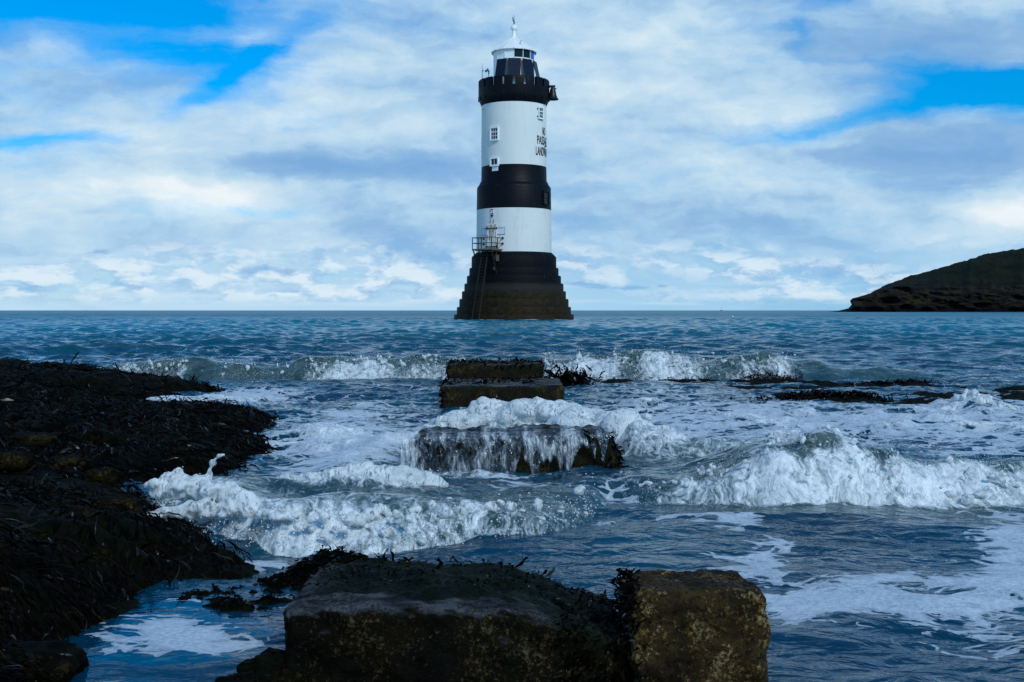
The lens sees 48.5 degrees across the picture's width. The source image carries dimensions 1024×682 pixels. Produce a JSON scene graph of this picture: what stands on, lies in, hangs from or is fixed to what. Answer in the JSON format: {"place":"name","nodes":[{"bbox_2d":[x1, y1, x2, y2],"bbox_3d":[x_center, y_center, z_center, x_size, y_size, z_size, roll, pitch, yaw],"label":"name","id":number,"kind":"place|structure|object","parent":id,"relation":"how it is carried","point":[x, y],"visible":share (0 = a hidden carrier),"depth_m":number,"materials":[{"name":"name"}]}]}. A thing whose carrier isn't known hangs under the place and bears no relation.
{"place":"outdoors","nodes":[
{"label":"outdoors","id":0,"kind":"place"},
{"bbox_2d":[0,310,1023,681],"bbox_3d":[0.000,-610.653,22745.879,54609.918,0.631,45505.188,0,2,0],"label":"water","id":1,"kind":"structure","parent":0,"point":[864,584],"depth_m":5.74,"materials":[{"name":"blue liquid"}]},
{"bbox_2d":[0,358,274,681],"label":"reef","id":2,"kind":"object","parent":1,"relation":"in","point":[67,527],"visible":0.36,"depth_m":4.91},
{"bbox_2d":[0,450,37,472],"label":"rock","id":3,"kind":"object","parent":2,"relation":"on","point":[10,460],"visible":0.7,"depth_m":5.51,"materials":[{"name":"stone"}]},
{"bbox_2d":[7,431,63,446],"bbox_3d":[-2.724,0.580,6.546,0.311,0.111,0.350,0,2,0],"label":"rock","id":4,"kind":"object","parent":2,"relation":"on","point":[26,437],"visible":0.49,"depth_m":6.43,"materials":[{"name":"brown stone"}]},
{"bbox_2d":[0,638,89,681],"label":"rock","id":5,"kind":"object","parent":2,"relation":"on","point":[63,668],"visible":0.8,"depth_m":2.95,"materials":[{"name":"brown stone"}]},
{"bbox_2d":[39,454,96,470],"bbox_3d":[-2.332,0.660,5.953,0.292,0.125,0.382,0,2,0],"label":"rock","id":6,"kind":"object","parent":2,"relation":"on","point":[65,460],"visible":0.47,"depth_m":5.88,"materials":[{"name":"stone"}]},
{"bbox_2d":[83,466,123,483],"bbox_3d":[-2.041,0.690,5.663,0.181,0.110,0.232,0,2,0],"label":"rock","id":7,"kind":"object","parent":2,"relation":"on","point":[104,471],"visible":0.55,"depth_m":5.60,"materials":[{"name":"brown stone"}]},
{"bbox_2d":[90,493,145,513],"bbox_3d":[-1.636,0.702,4.706,0.234,0.131,0.272,0,2,0],"label":"rock","id":8,"kind":"object","parent":2,"relation":"on","point":[132,502],"visible":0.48,"depth_m":4.67,"materials":[{"name":"brown stone"}]},
{"bbox_2d":[1,357,234,392],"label":"seaweed","id":9,"kind":"object","parent":2,"relation":"on","point":[194,376],"visible":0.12,"depth_m":13.25,"materials":[{"name":"black plant"}]},
{"bbox_2d":[0,351,283,681],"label":"seaweed","id":10,"kind":"object","parent":2,"relation":"on","point":[16,673],"visible":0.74,"depth_m":5.03,"materials":[{"name":"black plant"}]},
{"bbox_2d":[215,670,266,681],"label":"rock","id":11,"kind":"object","parent":1,"relation":"in","point":[245,676],"visible":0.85,"depth_m":2.79,"materials":[{"name":"brown stone"}]},
{"bbox_2d":[175,549,361,611],"bbox_3d":[-0.817,0.858,3.549,1.806,0.178,1.550,0,2,0],"label":"reef","id":12,"kind":"object","parent":1,"relation":"in","point":[247,607],"visible":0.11,"depth_m":3.86},
{"bbox_2d":[177,545,368,608],"bbox_3d":[-0.774,0.814,3.954,0.799,0.147,0.529,-1,2,-32],"label":"seaweed","id":13,"kind":"object","parent":12,"relation":"on","point":[302,562],"visible":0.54,"depth_m":4.02,"materials":[{"name":"black plant"}]},
{"bbox_2d":[236,647,311,681],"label":"rock","id":14,"kind":"object","parent":1,"relation":"in","point":[267,664],"visible":0.69,"depth_m":2.85,"materials":[{"name":"brown stone"}]},
{"bbox_2d":[144,454,597,555],"bbox_3d":[-0.611,0.659,4.985,2.027,0.324,1.350,0,2,0],"label":"sea foam","id":15,"kind":"object","parent":1,"relation":"on","point":[182,486],"visible":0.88,"depth_m":4.88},
{"bbox_2d":[106,317,802,380],"bbox_3d":[-1.725,0.129,15.683,11.355,0.916,0.907,0,2,0],"label":"sea foam","id":16,"kind":"object","parent":1,"relation":"on","point":[428,355],"visible":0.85,"depth_m":15.70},
{"bbox_2d":[283,548,632,681],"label":"stepping stone","id":17,"kind":"object","parent":1,"relation":"in","point":[365,618],"visible":0.98,"depth_m":2.85,"materials":[{"name":"stone"}]},
{"bbox_2d":[444,357,545,379],"bbox_3d":[-0.213,0.643,14.714,1.325,0.862,0.942,0,2,0],"label":"stepping stone","id":18,"kind":"object","parent":1,"relation":"in","point":[515,368],"visible":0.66,"depth_m":14.31,"materials":[{"name":"concrete"}]},
{"bbox_2d":[437,374,564,407],"bbox_3d":[-0.119,0.749,11.565,1.289,0.811,1.254,0,2,0],"label":"stepping stone","id":19,"kind":"object","parent":1,"relation":"in","point":[459,392],"visible":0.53,"depth_m":10.97,"materials":[{"name":"concrete"}]},
{"bbox_2d":[454,17,573,319],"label":"lighthouse","id":20,"kind":"object","parent":1,"relation":"in","point":[513,272],"visible":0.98,"depth_m":111.40,"materials":[{"name":"white paint"}]},
{"bbox_2d":[486,224,496,247],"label":"door","id":21,"kind":"structure","parent":20,"relation":"in","point":[491,229],"depth_m":111.56,"materials":[{"name":"paint"}]},
{"bbox_2d":[489,126,498,140],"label":"window","id":22,"kind":"structure","parent":20,"relation":"in","point":[494,131],"depth_m":111.74,"materials":[{"name":"white paint"}]},
{"bbox_2d":[489,157,498,170],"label":"window","id":23,"kind":"structure","parent":20,"relation":"in","point":[494,161],"depth_m":111.81,"materials":[{"name":"white paint"}]},
{"bbox_2d":[537,106,543,119],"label":"window","id":24,"kind":"structure","parent":20,"relation":"in","point":[540,109],"depth_m":112.41,"materials":[{"name":"white paint"}]},
{"bbox_2d":[542,191,548,205],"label":"window","id":25,"kind":"structure","parent":20,"relation":"in","point":[545,193],"depth_m":112.54,"materials":[{"name":"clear glass"}]},
{"bbox_2d":[405,424,631,472],"bbox_3d":[0.027,0.897,6.820,1.322,0.829,0.760,0,2,0],"label":"stepping stone","id":26,"kind":"object","parent":1,"relation":"in","point":[455,449],"visible":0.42,"depth_m":6.50,"materials":[{"name":"concrete"}]},
{"bbox_2d":[401,425,587,470],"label":"falling water","id":27,"kind":"structure","parent":26,"relation":"on","point":[406,451],"depth_m":6.46,"materials":[{"name":"white liquid"}]},
{"bbox_2d":[606,566,770,681],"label":"stepping stone","id":28,"kind":"object","parent":1,"relation":"in","point":[702,625],"visible":0.88,"depth_m":2.82,"materials":[{"name":"brown stone"}]},
{"bbox_2d":[401,385,1019,441],"bbox_3d":[2.068,0.511,8.671,6.187,0.544,1.678,-1,2,-27],"label":"sea foam","id":29,"kind":"object","parent":1,"relation":"on","point":[578,410],"visible":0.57,"depth_m":7.87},
{"bbox_2d":[599,374,1023,403],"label":"reef","id":30,"kind":"object","parent":1,"relation":"in","point":[1013,395],"visible":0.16,"depth_m":13.78},
{"bbox_2d":[540,361,616,385],"bbox_3d":[0.805,0.456,14.415,1.112,0.413,0.831,0,2,0],"label":"kelp clump","id":31,"kind":"object","parent":30,"relation":"on","point":[570,377],"visible":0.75,"depth_m":14.30,"materials":[{"name":"black plant"}]},
{"bbox_2d":[613,370,954,401],"bbox_3d":[3.021,0.580,14.042,5.458,0.299,4.793,0,2,-12],"label":"seaweed","id":32,"kind":"object","parent":30,"relation":"on","point":[810,395],"visible":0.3,"depth_m":12.17,"materials":[{"name":"black plant"}]},
{"bbox_2d":[620,398,1023,509],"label":"sea foam","id":33,"kind":"object","parent":1,"relation":"on","point":[894,461],"visible":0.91,"depth_m":5.67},
{"bbox_2d":[0,0,1023,309],"label":"sky","id":34,"kind":"structure","parent":0,"point":[155,154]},
{"bbox_2d":[832,248,1023,311],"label":"headland","id":35,"kind":"structure","parent":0,"point":[990,282],"depth_m":708.98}
]}

